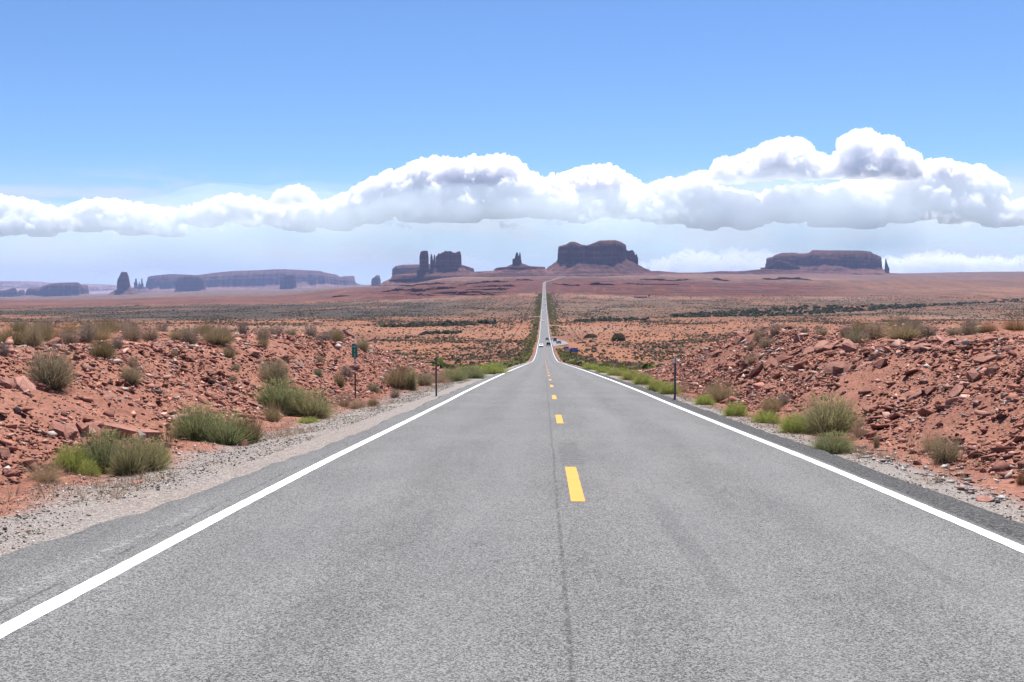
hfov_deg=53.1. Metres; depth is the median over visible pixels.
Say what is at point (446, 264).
butte
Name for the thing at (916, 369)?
rock
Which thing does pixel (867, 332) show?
desert shrub
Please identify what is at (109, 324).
desert shrub
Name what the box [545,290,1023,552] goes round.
edge line
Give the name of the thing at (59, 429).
rock
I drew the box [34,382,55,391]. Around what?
rock
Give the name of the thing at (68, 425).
rock
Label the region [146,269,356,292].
mesa
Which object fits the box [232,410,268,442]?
rabbitbrush
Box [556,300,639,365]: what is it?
wire fence
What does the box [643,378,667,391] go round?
rabbitbrush
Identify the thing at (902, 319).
desert shrub
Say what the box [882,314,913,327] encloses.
desert shrub
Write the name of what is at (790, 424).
rabbitbrush
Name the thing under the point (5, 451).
rock
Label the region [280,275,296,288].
butte
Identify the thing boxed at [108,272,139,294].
butte
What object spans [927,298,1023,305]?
thicket
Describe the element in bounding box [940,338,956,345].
rock
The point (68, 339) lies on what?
desert shrub
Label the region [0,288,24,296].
mesa
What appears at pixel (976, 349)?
rock
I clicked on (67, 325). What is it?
grass tuft
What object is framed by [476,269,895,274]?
ridge
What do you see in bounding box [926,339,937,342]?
rock
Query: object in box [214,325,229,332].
desert shrub
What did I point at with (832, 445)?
rabbitbrush
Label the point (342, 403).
grass tuft
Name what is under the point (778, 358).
rock
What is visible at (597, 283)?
rock ledge
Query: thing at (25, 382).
rock
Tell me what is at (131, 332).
desert shrub
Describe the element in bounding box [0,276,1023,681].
road
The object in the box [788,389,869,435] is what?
rabbitbrush
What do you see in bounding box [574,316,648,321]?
thicket
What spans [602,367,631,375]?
rabbitbrush
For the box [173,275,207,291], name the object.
butte
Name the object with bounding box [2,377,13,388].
rock
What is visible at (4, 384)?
rock
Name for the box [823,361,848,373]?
rock
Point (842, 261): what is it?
mesa
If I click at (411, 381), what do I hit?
rabbitbrush
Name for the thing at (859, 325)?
desert shrub
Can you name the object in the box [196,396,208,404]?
rock
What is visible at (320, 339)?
desert shrub
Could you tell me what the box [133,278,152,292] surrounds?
rock spire
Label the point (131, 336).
desert shrub
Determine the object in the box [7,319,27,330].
desert shrub
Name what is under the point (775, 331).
desert shrub
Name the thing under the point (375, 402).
rabbitbrush
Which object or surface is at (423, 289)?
rock ledge
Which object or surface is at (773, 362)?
rock
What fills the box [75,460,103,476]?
rabbitbrush
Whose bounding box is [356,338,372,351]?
desert shrub
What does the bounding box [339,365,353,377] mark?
desert shrub
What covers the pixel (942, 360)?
rock
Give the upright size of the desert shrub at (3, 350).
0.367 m
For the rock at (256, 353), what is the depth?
33.15 m
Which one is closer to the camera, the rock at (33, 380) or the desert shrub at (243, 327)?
the rock at (33, 380)
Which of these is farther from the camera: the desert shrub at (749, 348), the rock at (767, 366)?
the desert shrub at (749, 348)
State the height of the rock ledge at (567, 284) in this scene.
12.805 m
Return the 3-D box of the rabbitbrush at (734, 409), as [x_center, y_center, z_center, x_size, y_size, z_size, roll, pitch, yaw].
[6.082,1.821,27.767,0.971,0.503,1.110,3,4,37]
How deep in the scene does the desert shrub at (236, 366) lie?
30.12 m
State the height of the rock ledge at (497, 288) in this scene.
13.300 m
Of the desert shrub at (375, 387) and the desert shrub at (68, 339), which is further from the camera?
the desert shrub at (375, 387)
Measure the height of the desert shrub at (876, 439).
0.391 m
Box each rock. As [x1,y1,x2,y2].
[0,379,11,388]
[0,447,10,459]
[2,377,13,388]
[4,469,20,476]
[13,376,35,391]
[31,378,45,391]
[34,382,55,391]
[47,337,61,346]
[47,422,85,438]
[48,420,68,439]
[67,427,78,439]
[76,422,88,436]
[78,374,89,378]
[85,422,102,437]
[91,420,137,435]
[102,391,112,399]
[129,434,150,440]
[135,429,163,438]
[136,430,145,441]
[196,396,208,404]
[238,439,248,445]
[246,348,260,356]
[247,400,263,408]
[343,329,353,335]
[370,393,379,398]
[710,348,724,356]
[736,335,744,344]
[736,369,748,377]
[744,335,754,344]
[747,362,762,377]
[763,357,776,369]
[765,353,788,365]
[770,358,777,367]
[779,355,794,361]
[792,360,807,371]
[793,333,800,342]
[803,346,815,353]
[812,340,830,352]
[814,344,832,351]
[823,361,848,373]
[837,362,852,372]
[838,343,859,348]
[842,339,859,351]
[844,364,856,372]
[856,362,871,368]
[862,404,874,413]
[865,415,882,420]
[872,357,887,368]
[895,397,905,405]
[898,390,914,398]
[903,367,919,374]
[906,388,923,401]
[911,343,930,351]
[913,459,921,464]
[924,386,936,394]
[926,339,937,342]
[939,359,947,362]
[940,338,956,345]
[948,384,962,396]
[950,436,964,443]
[950,472,971,475]
[966,371,982,380]
[971,348,984,354]
[973,355,997,363]
[975,495,993,501]
[981,453,999,459]
[983,336,997,341]
[984,364,999,374]
[1004,345,1015,352]
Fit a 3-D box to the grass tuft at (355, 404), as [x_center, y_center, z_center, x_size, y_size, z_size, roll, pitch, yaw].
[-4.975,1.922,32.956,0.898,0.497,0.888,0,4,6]
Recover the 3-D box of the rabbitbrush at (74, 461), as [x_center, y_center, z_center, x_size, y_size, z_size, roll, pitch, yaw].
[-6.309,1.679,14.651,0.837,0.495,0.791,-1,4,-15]
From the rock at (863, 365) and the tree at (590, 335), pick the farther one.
the tree at (590, 335)
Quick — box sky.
[0,0,1023,286]
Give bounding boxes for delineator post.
[435,358,436,395]
[674,357,676,399]
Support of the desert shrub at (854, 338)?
on the ground at (956, 287)
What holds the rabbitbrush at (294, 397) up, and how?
on the ground at (956, 287)
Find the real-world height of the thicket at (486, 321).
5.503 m
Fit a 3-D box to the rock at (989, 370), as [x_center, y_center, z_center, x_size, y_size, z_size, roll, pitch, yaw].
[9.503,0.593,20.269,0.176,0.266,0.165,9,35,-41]
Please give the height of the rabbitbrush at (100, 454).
0.774 m
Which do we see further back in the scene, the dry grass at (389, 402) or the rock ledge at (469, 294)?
the rock ledge at (469, 294)
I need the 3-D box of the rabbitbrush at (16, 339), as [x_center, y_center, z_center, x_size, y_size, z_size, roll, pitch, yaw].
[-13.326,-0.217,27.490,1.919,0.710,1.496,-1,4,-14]
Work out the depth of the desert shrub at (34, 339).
23.31 m
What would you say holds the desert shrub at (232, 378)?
on the ground at (956, 287)
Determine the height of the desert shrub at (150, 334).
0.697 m
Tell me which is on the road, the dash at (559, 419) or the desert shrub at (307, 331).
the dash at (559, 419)
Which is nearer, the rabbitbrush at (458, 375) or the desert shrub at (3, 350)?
the desert shrub at (3, 350)
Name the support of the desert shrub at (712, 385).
on the ground at (956, 287)
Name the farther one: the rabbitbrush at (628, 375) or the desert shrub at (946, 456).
the rabbitbrush at (628, 375)
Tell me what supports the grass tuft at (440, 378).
on the ground at (956, 287)
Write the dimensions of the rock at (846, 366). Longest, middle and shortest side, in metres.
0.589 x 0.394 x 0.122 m
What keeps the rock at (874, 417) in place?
on the ground at (956, 287)
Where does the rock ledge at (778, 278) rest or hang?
on the ground at (956, 287)
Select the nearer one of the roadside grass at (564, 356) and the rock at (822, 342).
the rock at (822, 342)
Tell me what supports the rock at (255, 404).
on the ground at (956, 287)
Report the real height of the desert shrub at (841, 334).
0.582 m
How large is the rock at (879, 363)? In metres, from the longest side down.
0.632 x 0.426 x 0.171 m
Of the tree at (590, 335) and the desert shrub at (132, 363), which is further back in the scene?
the tree at (590, 335)
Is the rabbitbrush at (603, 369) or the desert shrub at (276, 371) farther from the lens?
the rabbitbrush at (603, 369)
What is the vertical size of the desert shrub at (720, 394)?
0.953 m
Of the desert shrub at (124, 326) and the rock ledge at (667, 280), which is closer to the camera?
the desert shrub at (124, 326)
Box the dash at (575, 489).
[565,467,584,500]
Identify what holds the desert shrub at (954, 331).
on the ground at (956, 287)
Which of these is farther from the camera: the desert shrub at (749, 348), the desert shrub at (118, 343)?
the desert shrub at (749, 348)
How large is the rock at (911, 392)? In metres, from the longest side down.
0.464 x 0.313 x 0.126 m
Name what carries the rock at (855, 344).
on the ground at (956, 287)
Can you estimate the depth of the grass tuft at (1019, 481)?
13.36 m
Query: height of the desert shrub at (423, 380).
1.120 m
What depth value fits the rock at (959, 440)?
16.88 m
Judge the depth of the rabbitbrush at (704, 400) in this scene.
33.73 m
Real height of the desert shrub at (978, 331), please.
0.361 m
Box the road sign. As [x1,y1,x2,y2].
[571,348,577,358]
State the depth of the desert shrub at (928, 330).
39.25 m
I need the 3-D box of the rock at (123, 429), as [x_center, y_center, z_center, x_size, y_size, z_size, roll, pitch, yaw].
[-6.981,1.569,18.000,0.471,0.214,0.710,19,-1,41]
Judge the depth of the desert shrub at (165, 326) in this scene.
53.74 m
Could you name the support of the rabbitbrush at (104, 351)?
on the ground at (956, 287)
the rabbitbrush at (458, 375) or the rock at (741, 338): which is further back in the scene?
the rabbitbrush at (458, 375)
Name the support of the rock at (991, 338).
on the ground at (956, 287)
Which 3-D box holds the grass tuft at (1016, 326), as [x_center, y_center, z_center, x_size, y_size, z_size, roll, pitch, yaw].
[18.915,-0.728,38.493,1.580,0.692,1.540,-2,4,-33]
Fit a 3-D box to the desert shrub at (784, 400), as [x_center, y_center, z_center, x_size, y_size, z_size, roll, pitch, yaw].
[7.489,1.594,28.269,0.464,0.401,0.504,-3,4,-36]
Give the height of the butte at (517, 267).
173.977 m
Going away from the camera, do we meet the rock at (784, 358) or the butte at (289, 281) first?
the rock at (784, 358)
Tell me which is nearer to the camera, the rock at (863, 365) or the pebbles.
the pebbles
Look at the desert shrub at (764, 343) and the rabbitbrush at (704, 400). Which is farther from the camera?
the desert shrub at (764, 343)
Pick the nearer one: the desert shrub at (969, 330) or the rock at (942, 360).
the rock at (942, 360)
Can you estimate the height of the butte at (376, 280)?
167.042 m
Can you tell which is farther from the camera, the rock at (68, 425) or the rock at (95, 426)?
the rock at (95, 426)
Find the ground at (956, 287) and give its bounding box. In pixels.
[0,271,1023,556]
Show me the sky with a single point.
(143, 139)
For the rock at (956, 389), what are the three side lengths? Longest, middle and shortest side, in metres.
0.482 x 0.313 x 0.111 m
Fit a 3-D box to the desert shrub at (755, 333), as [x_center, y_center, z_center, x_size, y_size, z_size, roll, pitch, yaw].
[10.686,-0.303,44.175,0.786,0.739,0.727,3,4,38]
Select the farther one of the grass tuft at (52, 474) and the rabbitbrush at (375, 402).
the rabbitbrush at (375, 402)
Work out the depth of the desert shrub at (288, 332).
48.39 m
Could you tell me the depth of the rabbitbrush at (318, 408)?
27.51 m
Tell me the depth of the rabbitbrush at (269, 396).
27.76 m
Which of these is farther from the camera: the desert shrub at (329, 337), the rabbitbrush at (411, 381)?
the desert shrub at (329, 337)
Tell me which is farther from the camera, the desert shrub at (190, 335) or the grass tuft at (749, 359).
the grass tuft at (749, 359)
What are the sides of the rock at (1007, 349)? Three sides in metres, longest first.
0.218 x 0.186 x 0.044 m
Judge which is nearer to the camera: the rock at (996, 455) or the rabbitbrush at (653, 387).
the rock at (996, 455)
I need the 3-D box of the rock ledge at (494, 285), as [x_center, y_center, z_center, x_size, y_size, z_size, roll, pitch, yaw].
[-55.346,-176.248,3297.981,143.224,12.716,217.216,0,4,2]
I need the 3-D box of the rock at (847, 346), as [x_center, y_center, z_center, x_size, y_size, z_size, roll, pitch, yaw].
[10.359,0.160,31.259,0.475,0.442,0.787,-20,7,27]
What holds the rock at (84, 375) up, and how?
on the ground at (956, 287)
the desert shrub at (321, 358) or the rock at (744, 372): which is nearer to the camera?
the rock at (744, 372)
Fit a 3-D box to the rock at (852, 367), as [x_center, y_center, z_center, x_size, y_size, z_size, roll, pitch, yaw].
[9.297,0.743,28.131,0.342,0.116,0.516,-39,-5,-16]
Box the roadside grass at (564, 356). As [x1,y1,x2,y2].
[429,293,659,370]
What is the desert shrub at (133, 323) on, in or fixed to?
on the ground at (956, 287)
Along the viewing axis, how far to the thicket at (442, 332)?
764.00 m
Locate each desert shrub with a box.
[0,342,9,356]
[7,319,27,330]
[17,337,84,390]
[19,321,47,346]
[25,318,57,338]
[26,321,58,340]
[59,328,82,343]
[76,322,120,339]
[76,325,98,342]
[93,314,122,332]
[110,335,124,348]
[114,321,129,330]
[117,363,148,383]
[119,319,140,328]
[119,324,142,339]
[121,324,142,341]
[127,354,138,367]
[138,323,162,340]
[155,322,169,331]
[166,327,186,340]
[170,348,178,356]
[178,324,200,343]
[197,320,213,334]
[197,323,242,343]
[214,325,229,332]
[220,342,238,358]
[229,375,238,380]
[231,363,241,371]
[235,319,247,334]
[252,353,294,384]
[254,327,271,339]
[255,334,269,347]
[267,324,284,333]
[284,328,297,335]
[304,324,318,336]
[312,368,322,375]
[315,335,324,342]
[315,354,324,362]
[317,331,334,340]
[324,327,347,341]
[332,370,346,386]
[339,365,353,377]
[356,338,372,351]
[365,381,380,393]
[378,360,418,389]
[389,388,400,397]
[416,369,434,385]
[702,377,740,402]
[705,383,719,391]
[747,342,755,350]
[752,327,766,342]
[755,393,787,412]
[758,335,774,348]
[768,323,779,336]
[777,392,791,404]
[813,326,828,334]
[838,325,853,337]
[843,325,871,343]
[846,318,870,334]
[859,327,869,342]
[865,320,887,338]
[872,429,879,447]
[874,320,925,339]
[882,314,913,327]
[896,315,910,326]
[911,318,922,328]
[918,323,938,335]
[922,430,966,464]
[944,326,965,334]
[958,317,978,335]
[967,325,986,332]
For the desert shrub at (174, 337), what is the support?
on the ground at (956, 287)
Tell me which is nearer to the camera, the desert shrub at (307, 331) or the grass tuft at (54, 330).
the grass tuft at (54, 330)
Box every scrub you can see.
[0,292,1023,322]
[0,319,1023,366]
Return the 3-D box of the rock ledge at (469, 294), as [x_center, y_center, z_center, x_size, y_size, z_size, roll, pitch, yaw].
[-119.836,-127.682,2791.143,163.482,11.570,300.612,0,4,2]
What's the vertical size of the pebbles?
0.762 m
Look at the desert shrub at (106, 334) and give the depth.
34.58 m
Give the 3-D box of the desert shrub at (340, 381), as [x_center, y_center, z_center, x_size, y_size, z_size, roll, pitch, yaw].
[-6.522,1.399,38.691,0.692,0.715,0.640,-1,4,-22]
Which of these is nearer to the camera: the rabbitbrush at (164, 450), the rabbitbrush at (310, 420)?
the rabbitbrush at (164, 450)
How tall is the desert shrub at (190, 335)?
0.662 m
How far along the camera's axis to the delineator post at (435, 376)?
39.76 m
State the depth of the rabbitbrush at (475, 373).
68.00 m
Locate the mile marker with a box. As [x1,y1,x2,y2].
[352,343,357,397]
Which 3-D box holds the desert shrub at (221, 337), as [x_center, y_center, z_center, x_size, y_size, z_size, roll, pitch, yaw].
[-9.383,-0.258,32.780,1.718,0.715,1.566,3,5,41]
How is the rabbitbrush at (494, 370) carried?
on the ground at (956, 287)
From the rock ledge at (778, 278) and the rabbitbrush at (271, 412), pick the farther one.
the rock ledge at (778, 278)
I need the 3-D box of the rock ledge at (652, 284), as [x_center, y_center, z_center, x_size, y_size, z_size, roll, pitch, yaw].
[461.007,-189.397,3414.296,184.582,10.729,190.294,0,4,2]
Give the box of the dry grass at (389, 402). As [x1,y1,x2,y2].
[0,323,1015,514]
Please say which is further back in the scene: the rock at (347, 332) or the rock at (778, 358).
the rock at (347, 332)
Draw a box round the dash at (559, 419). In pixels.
[555,415,562,422]
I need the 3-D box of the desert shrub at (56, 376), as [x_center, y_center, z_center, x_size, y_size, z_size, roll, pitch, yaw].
[-8.710,0.402,19.360,1.334,1.054,1.296,2,4,28]
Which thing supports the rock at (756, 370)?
on the ground at (956, 287)
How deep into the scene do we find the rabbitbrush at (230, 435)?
19.63 m
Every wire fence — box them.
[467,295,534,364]
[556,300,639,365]
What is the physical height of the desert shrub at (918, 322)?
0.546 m
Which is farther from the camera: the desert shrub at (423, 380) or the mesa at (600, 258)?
the mesa at (600, 258)
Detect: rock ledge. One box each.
[382,286,455,291]
[396,282,444,286]
[406,292,432,295]
[431,291,503,293]
[445,292,493,294]
[459,280,510,285]
[466,287,508,289]
[475,284,515,286]
[552,283,581,285]
[588,282,613,284]
[624,283,679,284]
[639,279,688,280]
[762,277,812,280]
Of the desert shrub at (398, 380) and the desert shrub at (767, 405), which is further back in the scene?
the desert shrub at (398, 380)
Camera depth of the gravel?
15.19 m
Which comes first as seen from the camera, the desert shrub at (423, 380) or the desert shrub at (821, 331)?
the desert shrub at (821, 331)
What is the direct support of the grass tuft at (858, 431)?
on the ground at (956, 287)
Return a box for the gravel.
[0,379,1023,551]
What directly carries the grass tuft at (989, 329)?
on the ground at (956, 287)
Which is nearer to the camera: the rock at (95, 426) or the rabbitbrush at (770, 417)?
the rock at (95, 426)
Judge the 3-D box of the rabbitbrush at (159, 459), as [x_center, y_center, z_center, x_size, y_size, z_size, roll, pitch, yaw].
[-5.259,1.620,14.837,0.849,0.589,0.823,3,4,39]
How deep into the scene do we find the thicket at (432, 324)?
939.21 m
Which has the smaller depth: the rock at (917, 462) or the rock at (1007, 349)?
the rock at (917, 462)
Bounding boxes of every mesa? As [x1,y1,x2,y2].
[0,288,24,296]
[18,282,93,296]
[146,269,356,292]
[392,264,429,275]
[546,240,659,276]
[760,250,889,272]
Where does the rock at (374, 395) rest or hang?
on the ground at (956, 287)
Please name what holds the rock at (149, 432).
on the ground at (956, 287)
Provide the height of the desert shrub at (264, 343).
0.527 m
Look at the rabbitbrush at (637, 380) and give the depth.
54.87 m
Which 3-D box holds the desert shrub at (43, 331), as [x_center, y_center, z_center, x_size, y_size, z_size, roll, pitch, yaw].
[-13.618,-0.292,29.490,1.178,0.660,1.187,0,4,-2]
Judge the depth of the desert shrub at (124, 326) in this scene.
44.58 m
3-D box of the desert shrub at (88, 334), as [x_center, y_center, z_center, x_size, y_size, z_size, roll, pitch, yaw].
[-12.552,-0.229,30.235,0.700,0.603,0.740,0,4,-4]
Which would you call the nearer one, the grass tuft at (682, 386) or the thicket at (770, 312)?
the grass tuft at (682, 386)
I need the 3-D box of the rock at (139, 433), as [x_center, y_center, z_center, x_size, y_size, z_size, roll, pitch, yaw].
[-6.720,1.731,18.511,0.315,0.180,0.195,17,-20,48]
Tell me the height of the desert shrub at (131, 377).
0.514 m
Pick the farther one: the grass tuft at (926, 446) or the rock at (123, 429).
the rock at (123, 429)
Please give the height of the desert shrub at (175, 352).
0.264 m
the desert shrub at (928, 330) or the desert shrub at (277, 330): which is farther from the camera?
the desert shrub at (277, 330)
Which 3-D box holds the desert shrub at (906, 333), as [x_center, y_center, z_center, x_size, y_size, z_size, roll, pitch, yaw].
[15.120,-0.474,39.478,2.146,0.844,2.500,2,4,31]
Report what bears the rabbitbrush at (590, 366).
on the ground at (956, 287)
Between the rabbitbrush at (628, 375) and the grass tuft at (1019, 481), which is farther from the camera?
the rabbitbrush at (628, 375)
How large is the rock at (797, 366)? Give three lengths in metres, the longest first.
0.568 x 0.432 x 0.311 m
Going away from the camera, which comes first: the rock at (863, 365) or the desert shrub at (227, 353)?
the rock at (863, 365)
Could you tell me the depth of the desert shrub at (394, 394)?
39.86 m
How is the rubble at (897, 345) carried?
on the ground at (956, 287)
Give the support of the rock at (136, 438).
on the ground at (956, 287)
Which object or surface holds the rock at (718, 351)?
on the ground at (956, 287)
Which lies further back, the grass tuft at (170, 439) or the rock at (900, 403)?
the rock at (900, 403)
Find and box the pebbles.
[850,445,1023,512]
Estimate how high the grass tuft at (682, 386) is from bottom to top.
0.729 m
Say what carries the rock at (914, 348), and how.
on the ground at (956, 287)
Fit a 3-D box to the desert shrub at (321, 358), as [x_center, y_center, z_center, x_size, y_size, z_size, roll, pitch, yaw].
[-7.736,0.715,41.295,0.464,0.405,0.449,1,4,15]
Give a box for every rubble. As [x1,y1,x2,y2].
[0,327,453,487]
[628,323,1023,478]
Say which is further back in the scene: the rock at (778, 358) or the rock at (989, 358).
the rock at (778, 358)
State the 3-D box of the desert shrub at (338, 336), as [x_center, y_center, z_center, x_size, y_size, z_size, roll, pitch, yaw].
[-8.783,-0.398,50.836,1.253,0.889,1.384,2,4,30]
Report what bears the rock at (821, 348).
on the ground at (956, 287)
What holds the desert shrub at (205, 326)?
on the ground at (956, 287)
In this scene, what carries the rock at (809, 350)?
on the ground at (956, 287)
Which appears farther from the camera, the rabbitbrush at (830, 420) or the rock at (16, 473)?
the rabbitbrush at (830, 420)
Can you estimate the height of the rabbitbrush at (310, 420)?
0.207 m
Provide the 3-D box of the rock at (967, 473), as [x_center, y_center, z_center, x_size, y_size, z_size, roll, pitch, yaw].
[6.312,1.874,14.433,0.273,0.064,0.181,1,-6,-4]
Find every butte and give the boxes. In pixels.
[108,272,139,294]
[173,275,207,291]
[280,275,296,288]
[370,275,380,285]
[378,251,476,285]
[460,252,548,276]
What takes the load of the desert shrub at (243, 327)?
on the ground at (956, 287)
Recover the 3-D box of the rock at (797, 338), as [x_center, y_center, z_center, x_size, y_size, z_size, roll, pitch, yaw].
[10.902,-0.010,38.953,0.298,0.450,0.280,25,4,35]
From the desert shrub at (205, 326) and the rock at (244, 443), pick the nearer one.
the rock at (244, 443)
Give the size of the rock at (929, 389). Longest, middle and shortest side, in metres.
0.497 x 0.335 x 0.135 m
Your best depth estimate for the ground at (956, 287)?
44.64 m
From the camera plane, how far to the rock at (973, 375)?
20.31 m
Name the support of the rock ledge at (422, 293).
on the ground at (956, 287)
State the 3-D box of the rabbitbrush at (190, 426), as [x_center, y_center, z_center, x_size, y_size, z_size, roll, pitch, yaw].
[-6.156,1.543,19.931,1.512,0.806,1.503,2,4,31]
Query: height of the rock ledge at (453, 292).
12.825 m
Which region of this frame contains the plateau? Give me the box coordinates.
[0,281,116,293]
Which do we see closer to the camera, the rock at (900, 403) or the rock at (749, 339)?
the rock at (900, 403)
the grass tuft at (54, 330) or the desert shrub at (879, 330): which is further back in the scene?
the desert shrub at (879, 330)
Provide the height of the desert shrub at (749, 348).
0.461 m
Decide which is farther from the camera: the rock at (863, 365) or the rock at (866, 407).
the rock at (863, 365)
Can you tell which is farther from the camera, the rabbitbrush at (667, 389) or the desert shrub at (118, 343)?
the rabbitbrush at (667, 389)
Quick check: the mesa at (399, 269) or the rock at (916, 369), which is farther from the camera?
the mesa at (399, 269)
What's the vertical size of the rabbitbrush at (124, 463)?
0.659 m
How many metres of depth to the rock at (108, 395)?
20.03 m
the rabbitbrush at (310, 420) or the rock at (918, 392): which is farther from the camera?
the rabbitbrush at (310, 420)
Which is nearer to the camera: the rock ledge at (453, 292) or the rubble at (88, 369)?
the rubble at (88, 369)
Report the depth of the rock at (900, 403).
21.92 m
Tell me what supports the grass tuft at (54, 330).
on the ground at (956, 287)
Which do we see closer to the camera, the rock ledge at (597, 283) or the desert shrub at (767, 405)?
the desert shrub at (767, 405)
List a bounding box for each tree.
[584,333,597,337]
[610,333,626,340]
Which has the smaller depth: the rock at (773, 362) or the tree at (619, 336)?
the rock at (773, 362)
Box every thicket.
[379,319,475,326]
[420,330,461,334]
[477,319,496,323]
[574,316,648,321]
[670,303,926,317]
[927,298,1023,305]
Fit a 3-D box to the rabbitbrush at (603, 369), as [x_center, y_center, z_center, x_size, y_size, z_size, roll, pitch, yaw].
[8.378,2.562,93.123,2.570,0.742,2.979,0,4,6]
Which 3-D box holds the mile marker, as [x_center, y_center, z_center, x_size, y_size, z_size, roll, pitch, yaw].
[-5.568,1.122,36.329,0.213,2.080,0.066,0,4,6]
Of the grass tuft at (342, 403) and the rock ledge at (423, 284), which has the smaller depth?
the grass tuft at (342, 403)
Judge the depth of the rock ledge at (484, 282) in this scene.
3672.86 m
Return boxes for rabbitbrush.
[0,321,49,344]
[49,440,100,474]
[68,425,131,473]
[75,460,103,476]
[83,331,119,358]
[102,431,156,476]
[127,433,175,472]
[149,440,171,462]
[159,400,225,441]
[195,408,257,445]
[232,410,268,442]
[247,375,302,411]
[257,401,285,421]
[277,385,310,416]
[283,387,341,418]
[295,416,320,423]
[366,398,378,405]
[405,366,418,390]
[437,365,470,381]
[458,364,489,378]
[477,362,511,373]
[580,363,599,369]
[595,366,608,372]
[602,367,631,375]
[619,369,640,379]
[630,371,657,384]
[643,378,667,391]
[655,381,682,394]
[692,393,716,404]
[719,400,750,415]
[749,409,782,423]
[774,412,814,433]
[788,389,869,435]
[802,428,858,453]
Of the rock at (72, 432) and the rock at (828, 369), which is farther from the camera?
the rock at (828, 369)
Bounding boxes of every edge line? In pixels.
[0,281,545,638]
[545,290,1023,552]
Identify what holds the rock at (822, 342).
on the ground at (956, 287)
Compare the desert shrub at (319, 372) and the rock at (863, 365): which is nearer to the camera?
the rock at (863, 365)
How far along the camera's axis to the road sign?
300.30 m
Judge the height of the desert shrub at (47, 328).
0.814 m
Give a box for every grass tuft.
[22,453,69,483]
[32,318,70,337]
[59,317,81,333]
[157,425,179,445]
[332,389,351,406]
[346,397,369,409]
[430,368,452,382]
[676,378,690,392]
[743,350,760,362]
[847,416,869,437]
[912,422,946,452]
[979,320,1003,332]
[999,312,1023,330]
[1013,465,1023,484]
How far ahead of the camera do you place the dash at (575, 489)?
12.45 m
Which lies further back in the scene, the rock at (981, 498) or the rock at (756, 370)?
the rock at (756, 370)
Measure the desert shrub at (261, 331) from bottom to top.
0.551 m
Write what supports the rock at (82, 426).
on the ground at (956, 287)
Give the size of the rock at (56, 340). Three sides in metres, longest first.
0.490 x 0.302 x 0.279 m
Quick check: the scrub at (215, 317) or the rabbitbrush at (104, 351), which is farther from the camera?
the scrub at (215, 317)

